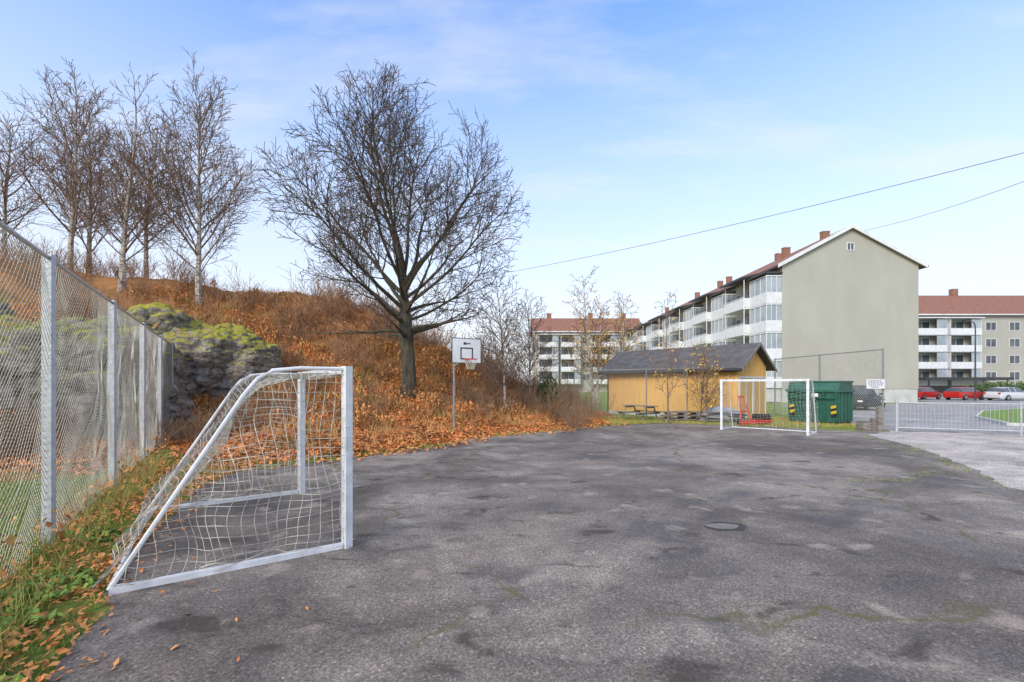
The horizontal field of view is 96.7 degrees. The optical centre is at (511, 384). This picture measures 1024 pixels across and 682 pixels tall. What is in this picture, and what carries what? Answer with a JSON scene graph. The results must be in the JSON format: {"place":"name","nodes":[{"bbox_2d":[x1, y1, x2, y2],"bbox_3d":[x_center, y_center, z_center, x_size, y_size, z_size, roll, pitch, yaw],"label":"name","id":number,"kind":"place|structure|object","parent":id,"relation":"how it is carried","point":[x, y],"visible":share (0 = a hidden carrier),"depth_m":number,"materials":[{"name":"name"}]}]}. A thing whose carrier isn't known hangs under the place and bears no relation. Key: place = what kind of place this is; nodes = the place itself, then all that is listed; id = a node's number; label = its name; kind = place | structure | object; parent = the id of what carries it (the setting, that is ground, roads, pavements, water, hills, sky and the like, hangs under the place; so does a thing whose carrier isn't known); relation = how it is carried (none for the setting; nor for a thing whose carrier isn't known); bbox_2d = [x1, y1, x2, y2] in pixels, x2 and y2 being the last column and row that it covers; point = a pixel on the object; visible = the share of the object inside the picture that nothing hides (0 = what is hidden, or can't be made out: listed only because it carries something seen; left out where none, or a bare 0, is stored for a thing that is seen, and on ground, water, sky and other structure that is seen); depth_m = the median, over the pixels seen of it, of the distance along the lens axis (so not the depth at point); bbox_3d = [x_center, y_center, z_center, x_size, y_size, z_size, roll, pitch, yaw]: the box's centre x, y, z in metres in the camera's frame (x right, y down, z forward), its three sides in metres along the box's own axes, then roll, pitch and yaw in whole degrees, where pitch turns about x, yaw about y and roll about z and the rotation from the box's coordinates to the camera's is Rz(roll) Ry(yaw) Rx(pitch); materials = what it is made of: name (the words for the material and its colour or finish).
{"place":"outdoors","nodes":[
{"label":"outdoors","id":0,"kind":"place"},
{"bbox_2d":[0,458,132,565],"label":"lawn grass","id":1,"kind":"structure","parent":0,"point":[1,513],"depth_m":7.40,"materials":[{"name":"green plant"}]},
{"bbox_2d":[0,456,258,681],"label":"verge grass","id":2,"kind":"structure","parent":0,"point":[96,577],"depth_m":4.72,"materials":[{"name":"green plant"}]},
{"bbox_2d":[0,258,1009,681],"bbox_3d":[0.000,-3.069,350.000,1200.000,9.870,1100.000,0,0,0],"label":"ground","id":3,"kind":"structure","parent":0,"point":[70,602],"depth_m":12.40,"materials":[{"name":"brown plant"}]},
{"bbox_2d":[0,103,69,256],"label":"birch tree","id":4,"kind":"object","parent":3,"relation":"on","point":[5,192],"visible":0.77,"depth_m":26.31,"materials":[{"name":"brown plant"}]},
{"bbox_2d":[0,526,132,681],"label":"weeds","id":5,"kind":"object","parent":3,"relation":"on","point":[84,574],"visible":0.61,"depth_m":3.92,"materials":[{"name":"green plant"}]},
{"bbox_2d":[0,58,146,274],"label":"birch tree","id":6,"kind":"object","parent":3,"relation":"on","point":[72,227],"visible":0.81,"depth_m":24.75,"materials":[{"name":"brown plant"}]},
{"bbox_2d":[3,79,149,272],"bbox_3d":[-26.829,-12.653,29.041,5.475,13.192,6.922,0,0,-23],"label":"birch tree","id":7,"kind":"object","parent":3,"relation":"on","point":[89,240],"visible":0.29,"depth_m":28.69,"materials":[{"name":"brown plant"}]},
{"bbox_2d":[0,448,171,666],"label":"tall dry grass","id":8,"kind":"structure","parent":3,"relation":"on","point":[89,502],"depth_m":4.90,"materials":[{"name":"green plant"}]},
{"bbox_2d":[0,432,171,626],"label":"fence bottom weeds","id":9,"kind":"object","parent":3,"relation":"on","point":[10,539],"visible":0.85,"depth_m":5.00,"materials":[{"name":"plant"}]},
{"bbox_2d":[0,221,172,583],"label":"chain link fence","id":10,"kind":"object","parent":3,"relation":"on","point":[49,263],"visible":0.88,"depth_m":5.70,"materials":[{"name":"metal"}]},
{"bbox_2d":[0,298,200,439],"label":"rock outcrop","id":11,"kind":"object","parent":3,"relation":"on","point":[185,386],"visible":0.36,"depth_m":12.89,"materials":[{"name":"grey stone"}]},
{"bbox_2d":[37,65,193,291],"bbox_3d":[-20.404,-10.626,24.244,6.409,11.769,6.614,0,0,0],"label":"birch tree","id":12,"kind":"object","parent":3,"relation":"on","point":[124,249],"visible":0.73,"depth_m":24.04,"materials":[{"name":"brown plant"}]},
{"bbox_2d":[0,457,271,681],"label":"fallen leaves by fence","id":13,"kind":"object","parent":3,"relation":"on","point":[69,630],"visible":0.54,"depth_m":4.44,"materials":[{"name":"orange plant"}]},
{"bbox_2d":[79,103,209,277],"bbox_3d":[-22.402,-12.275,28.634,6.188,12.104,6.241,0,0,0],"label":"birch tree","id":14,"kind":"object","parent":3,"relation":"on","point":[146,238],"visible":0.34,"depth_m":28.53,"materials":[{"name":"brown plant"}]},
{"bbox_2d":[99,46,274,304],"bbox_3d":[-17.083,-10.900,24.741,6.813,13.730,7.882,0,0,-18],"label":"birch tree","id":15,"kind":"object","parent":3,"relation":"on","point":[199,204],"visible":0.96,"depth_m":24.82,"materials":[{"name":"brown plant"}]},
{"bbox_2d":[99,302,282,400],"bbox_3d":[-14.024,-0.852,19.437,7.742,4.972,4.928,0,0,0],"label":"rock outcrop","id":16,"kind":"object","parent":3,"relation":"on","point":[227,357],"visible":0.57,"depth_m":18.21,"materials":[{"name":"grey stone"}]},
{"bbox_2d":[0,228,544,424],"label":"bare shrubs","id":17,"kind":"object","parent":3,"relation":"on","point":[331,294],"visible":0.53,"depth_m":24.52,"materials":[{"name":"brown plant"}]},
{"bbox_2d":[0,278,560,428],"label":"dry bracken","id":18,"kind":"object","parent":3,"relation":"on","point":[426,398],"visible":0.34,"depth_m":21.01,"materials":[{"name":"brown plant"}]},
{"bbox_2d":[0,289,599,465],"bbox_3d":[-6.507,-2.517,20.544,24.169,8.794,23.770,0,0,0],"label":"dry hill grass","id":19,"kind":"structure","parent":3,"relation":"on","point":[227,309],"depth_m":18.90,"materials":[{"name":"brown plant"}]},
{"bbox_2d":[0,312,616,460],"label":"dark bare shrubs","id":20,"kind":"object","parent":3,"relation":"on","point":[568,397],"visible":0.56,"depth_m":17.88,"materials":[{"name":"brown plant"}]},
{"bbox_2d":[0,297,633,474],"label":"fallen leaves on slope","id":21,"kind":"object","parent":3,"relation":"on","point":[443,432],"visible":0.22,"depth_m":14.22,"materials":[{"name":"orange plant"}]},
{"bbox_2d":[240,58,530,398],"bbox_3d":[-4.729,-6.162,18.752,11.101,14.143,10.463,0,0,0],"label":"bare maple tree","id":22,"kind":"object","parent":3,"relation":"on","point":[405,330],"visible":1,"depth_m":17.66,"materials":[{"name":"brown plant"}]},
{"bbox_2d":[256,422,602,464],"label":"edge grass","id":23,"kind":"structure","parent":3,"relation":"on","point":[429,444],"depth_m":13.17,"materials":[{"name":"green plant"}]},
{"bbox_2d":[451,337,480,428],"bbox_3d":[-1.697,0.140,15.947,1.194,3.520,0.895,0,0,18],"label":"basketball hoop","id":24,"kind":"object","parent":3,"relation":"on","point":[465,350],"visible":1,"depth_m":15.92,"materials":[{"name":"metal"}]},
{"bbox_2d":[462,262,536,409],"bbox_3d":[-0.683,-1.946,21.012,3.698,7.452,3.726,0,0,14],"label":"birch tree","id":25,"kind":"object","parent":3,"relation":"on","point":[488,346],"visible":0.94,"depth_m":21.06,"materials":[{"name":"grey plant"}]},
{"bbox_2d":[486,288,573,400],"bbox_3d":[0.933,-1.801,22.718,3.880,6.363,3.620,0,0,30],"label":"birch tree","id":26,"kind":"object","parent":3,"relation":"on","point":[534,349],"visible":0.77,"depth_m":22.92,"materials":[{"name":"brown plant"}]},
{"bbox_2d":[47,423,1023,681],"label":"asphalt court","id":27,"kind":"object","parent":3,"relation":"on","point":[593,555],"visible":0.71,"depth_m":4.37,"materials":[{"name":"grey asphalt"}]},
{"bbox_2d":[55,458,308,680],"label":"fallen leaves on court edge","id":28,"kind":"object","parent":27,"relation":"on","point":[106,631],"visible":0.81,"depth_m":3.86,"materials":[{"name":"orange plant"}]},
{"bbox_2d":[102,366,352,594],"bbox_3d":[-3.507,0.793,5.715,2.151,2.013,3.378,0,0,-34],"label":"football goal","id":29,"kind":"object","parent":27,"relation":"on","point":[346,453],"visible":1,"depth_m":4.87,"materials":[{"name":"paint"}]},
{"bbox_2d":[704,521,746,530],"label":"puddle","id":30,"kind":"object","parent":27,"relation":"on","point":[721,526],"visible":1,"depth_m":5.74,"materials":[{"name":"liquid"}]},
{"bbox_2d":[719,379,818,435],"bbox_3d":[9.789,0.795,17.503,3.338,2.009,1.381,0,0,45],"label":"football goal","id":31,"kind":"object","parent":27,"relation":"on","point":[807,419],"visible":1,"depth_m":17.43,"materials":[{"name":"paint"}]},
{"bbox_2d":[614,431,1023,519],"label":"crack weeds","id":32,"kind":"object","parent":27,"relation":"on","point":[908,474],"visible":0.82,"depth_m":9.70,"materials":[{"name":"green plant"}]},
{"bbox_2d":[535,374,560,406],"bbox_3d":[1.905,0.588,23.982,1.458,2.371,1.485,0,0,0],"label":"evergreen shrub","id":33,"kind":"object","parent":3,"relation":"on","point":[543,385],"visible":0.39,"depth_m":23.70,"materials":[{"name":"green plant"}]},
{"bbox_2d":[562,266,618,406],"bbox_3d":[6.242,-3.669,36.210,4.589,11.566,5.064,0,0,0],"label":"birch tree","id":34,"kind":"object","parent":3,"relation":"on","point":[595,352],"visible":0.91,"depth_m":35.67,"materials":[{"name":"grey plant"}]},
{"bbox_2d":[594,288,647,366],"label":"birch tree","id":35,"kind":"object","parent":3,"relation":"on","point":[625,329],"visible":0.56,"depth_m":33.95,"materials":[{"name":"brown plant"}]},
{"bbox_2d":[574,368,687,420],"bbox_3d":[5.863,0.605,23.026,5.695,2.790,0.230,0,0,26],"label":"chain link fence","id":36,"kind":"object","parent":3,"relation":"on","point":[686,401],"visible":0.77,"depth_m":22.81,"materials":[{"name":"metal"}]},
{"bbox_2d":[615,405,659,420],"bbox_3d":[6.350,1.432,22.600,1.700,0.774,1.700,0,0,-36],"label":"picnic table","id":37,"kind":"object","parent":3,"relation":"on","point":[639,412],"visible":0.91,"depth_m":22.43,"materials":[{"name":"brown wood"}]},
{"bbox_2d":[635,289,690,423],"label":"young birch tree","id":38,"kind":"object","parent":3,"relation":"on","point":[674,355],"visible":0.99,"depth_m":21.04,"materials":[{"name":"brown plant"}]},
{"bbox_2d":[657,411,703,420],"bbox_3d":[8.259,1.550,22.111,2.280,0.520,0.958,0,0,0],"label":"plank pile","id":39,"kind":"object","parent":3,"relation":"on","point":[680,415],"visible":0.74,"depth_m":21.84,"materials":[{"name":"grey wood"}]},
{"bbox_2d":[597,342,776,418],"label":"yellow wooden shed","id":40,"kind":"structure","parent":3,"relation":"on","point":[747,361],"depth_m":24.67,"materials":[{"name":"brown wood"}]},
{"bbox_2d":[738,376,765,418],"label":"doors","id":41,"kind":"structure","parent":40,"relation":"in","point":[742,392],"depth_m":23.43,"materials":[{"name":"yellow wood"}]},
{"bbox_2d":[674,338,732,422],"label":"young maple tree","id":42,"kind":"object","parent":3,"relation":"on","point":[703,387],"visible":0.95,"depth_m":20.92,"materials":[{"name":"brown plant"}]},
{"bbox_2d":[692,406,745,422],"bbox_3d":[9.900,1.401,21.500,2.500,0.778,1.000,0,0,0],"label":"tarpaulin covered pile","id":43,"kind":"object","parent":3,"relation":"on","point":[716,409],"visible":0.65,"depth_m":21.20,"materials":[{"name":"white plastic"}]},
{"bbox_2d":[692,411,752,421],"bbox_3d":[9.860,1.448,21.186,2.750,0.534,1.109,0,0,17],"label":"plank pile","id":44,"kind":"object","parent":3,"relation":"on","point":[726,419],"visible":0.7,"depth_m":20.94,"materials":[{"name":"grey wood"}]},
{"bbox_2d":[599,416,855,427],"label":"verge weeds","id":45,"kind":"object","parent":3,"relation":"on","point":[775,423],"visible":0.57,"depth_m":20.76,"materials":[{"name":"green plant"}]},
{"bbox_2d":[737,396,771,424],"bbox_3d":[10.600,1.157,20.020,1.418,1.285,0.640,0,0,0],"label":"red snow plough","id":46,"kind":"object","parent":3,"relation":"on","point":[758,419],"visible":0.89,"depth_m":19.76,"materials":[{"name":"paint"}]},
{"bbox_2d":[786,381,854,424],"bbox_3d":[14.259,0.820,21.113,1.930,1.960,2.170,0,0,-37],"label":"green waste container","id":47,"kind":"object","parent":3,"relation":"on","point":[834,402],"visible":0.85,"depth_m":20.46,"materials":[{"name":"metal"}]},
{"bbox_2d":[774,348,883,425],"bbox_3d":[15.740,0.230,23.250,0.101,3.540,7.582,0,0,-2],"label":"chain link fence","id":48,"kind":"object","parent":3,"relation":"on","point":[820,370],"visible":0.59,"depth_m":21.87,"materials":[{"name":"metal"}]},
{"bbox_2d":[866,379,884,388],"bbox_3d":[15.490,-0.020,19.387,0.780,0.400,0.026,0,0,0],"label":"notice sign","id":49,"kind":"object","parent":48,"relation":"attached to","point":[875,383],"visible":1,"depth_m":19.38,"materials":[{"name":"white metal"}]},
{"bbox_2d":[856,406,882,430],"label":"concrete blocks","id":50,"kind":"object","parent":3,"relation":"on","point":[874,424],"visible":0.98,"depth_m":17.65,"materials":[{"name":"beige concrete"}]},
{"bbox_2d":[967,380,1023,398],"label":"hedge","id":51,"kind":"object","parent":3,"relation":"on","point":[1020,385],"visible":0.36,"depth_m":56.65,"materials":[{"name":"green plant"}]},
{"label":"utility pole","id":52,"kind":"object","parent":3,"relation":"on","visible":0},
{"bbox_2d":[412,153,1021,286],"bbox_3d":[6.250,-11.787,39.500,0.028,2.052,57.632,0,0,-45],"label":"overhead cable","id":53,"kind":"object","parent":52,"relation":"attached to","point":[783,212],"visible":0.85,"depth_m":27.91,"materials":[{"name":"metal"}]},
{"bbox_2d":[0,0,1023,384],"label":"sky","id":54,"kind":"structure","parent":0,"point":[622,124],"materials":[{"name":"blue"}]},
{"bbox_2d":[532,332,629,391],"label":"walls","id":55,"kind":"structure","parent":0,"point":[585,382],"depth_m":104.50,"materials":[{"name":"beige paint"}]},
{"bbox_2d":[542,337,609,379],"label":"windows","id":56,"kind":"structure","parent":55,"relation":"attached to","point":[568,375],"depth_m":104.48,"materials":[{"name":"grey glass"}]},
{"bbox_2d":[538,334,620,383],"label":"balconies","id":57,"kind":"structure","parent":55,"relation":"attached to","point":[566,356],"depth_m":103.00,"materials":[{"name":"white paint"}]},
{"bbox_2d":[530,318,641,335],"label":"roof","id":58,"kind":"structure","parent":55,"relation":"on","point":[559,324],"depth_m":106.98,"materials":[{"name":"red tile"}]},
{"bbox_2d":[547,313,625,318],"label":"chimneys","id":59,"kind":"object","parent":58,"relation":"on","point":[549,317],"visible":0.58,"depth_m":109.85,"materials":[{"name":"brick"}]},
{"bbox_2d":[630,228,918,402],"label":"walls","id":60,"kind":"structure","parent":0,"point":[837,297],"depth_m":45.00,"materials":[{"name":"beige paint"}]},
{"bbox_2d":[622,271,782,401],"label":"balconies","id":61,"kind":"structure","parent":60,"relation":"attached to","point":[761,305],"depth_m":51.34,"materials":[{"name":"white paint"}]},
{"bbox_2d":[632,242,853,350],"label":"windows","id":62,"kind":"structure","parent":60,"relation":"attached to","point":[850,246],"depth_m":53.08,"materials":[{"name":"glass"}]},
{"bbox_2d":[626,224,928,333],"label":"roof","id":63,"kind":"structure","parent":60,"relation":"on","point":[796,254],"depth_m":44.65,"materials":[{"name":"red tile"}]},
{"bbox_2d":[665,230,830,311],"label":"chimneys","id":64,"kind":"object","parent":63,"relation":"on","point":[785,252],"visible":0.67,"depth_m":56.66,"materials":[{"name":"brick"}]},
{"bbox_2d":[865,181,1023,230],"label":"overhead cable","id":65,"kind":"object","parent":63,"relation":"attached to","point":[954,205],"visible":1,"depth_m":34.00,"materials":[{"name":"metal"}]},
{"bbox_2d":[779,395,1023,433],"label":"road","id":66,"kind":"structure","parent":0,"point":[936,415],"depth_m":26.18,"materials":[{"name":"grey asphalt"}]},
{"bbox_2d":[853,385,885,409],"bbox_3d":[25.219,0.922,32.993,2.120,1.728,4.510,0,0,20],"label":"parked car","id":67,"kind":"object","parent":66,"relation":"on","point":[856,389],"visible":0.43,"depth_m":31.56,"materials":[{"name":"black paint"}]},
{"bbox_2d":[918,387,941,399],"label":"parked car","id":68,"kind":"object","parent":66,"relation":"on","point":[924,393],"visible":0.69,"depth_m":53.57,"materials":[{"name":"red paint"}]},
{"bbox_2d":[943,387,983,399],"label":"parked car","id":69,"kind":"object","parent":66,"relation":"on","point":[964,393],"visible":0.93,"depth_m":51.71,"materials":[{"name":"red paint"}]},
{"bbox_2d":[919,377,1013,393],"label":"carport","id":70,"kind":"object","parent":66,"relation":"on","point":[940,389],"visible":0.38,"depth_m":72.50,"materials":[{"name":"metal"}]},
{"bbox_2d":[962,320,976,400],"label":"street lamp","id":71,"kind":"object","parent":66,"relation":"on","point":[974,360],"visible":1,"depth_m":49.95,"materials":[{"name":"metal"}]},
{"bbox_2d":[983,387,1023,400],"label":"parked car","id":72,"kind":"object","parent":66,"relation":"on","point":[1007,393],"visible":1,"depth_m":50.18,"materials":[{"name":"silver paint"}]},
{"bbox_2d":[869,431,1023,489],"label":"pale asphalt path","id":73,"kind":"structure","parent":0,"point":[999,457],"depth_m":12.73,"materials":[{"name":"grey asphalt"}]},
{"bbox_2d":[895,400,1023,434],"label":"metal fence","id":74,"kind":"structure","parent":73,"relation":"on","point":[918,427],"depth_m":16.82,"materials":[{"name":"metal"}]},
{"bbox_2d":[919,315,1023,394],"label":"walls","id":75,"kind":"structure","parent":0,"point":[1002,350],"depth_m":77.00,"materials":[{"name":"beige paint"}]},
{"bbox_2d":[919,317,984,385],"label":"balconies","id":76,"kind":"structure","parent":75,"relation":"attached to","point":[941,332],"depth_m":75.50,"materials":[{"name":"white paint"}]},
{"bbox_2d":[919,321,1019,379],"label":"windows","id":77,"kind":"structure","parent":75,"relation":"attached to","point":[992,326],"depth_m":76.98,"materials":[{"name":"glass"}]},
{"bbox_2d":[919,295,1023,314],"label":"roof","id":78,"kind":"structure","parent":75,"relation":"on","point":[972,305],"depth_m":79.17,"materials":[{"name":"red tile"}]},
{"bbox_2d":[948,288,958,295],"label":"chimneys","id":79,"kind":"object","parent":78,"relation":"on","point":[953,292],"visible":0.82,"depth_m":82.60,"materials":[{"name":"brick"}]},
{"bbox_2d":[975,408,1023,425],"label":"lawn","id":80,"kind":"structure","parent":0,"point":[1003,416],"depth_m":23.69,"materials":[{"name":"green plant"}]}
]}

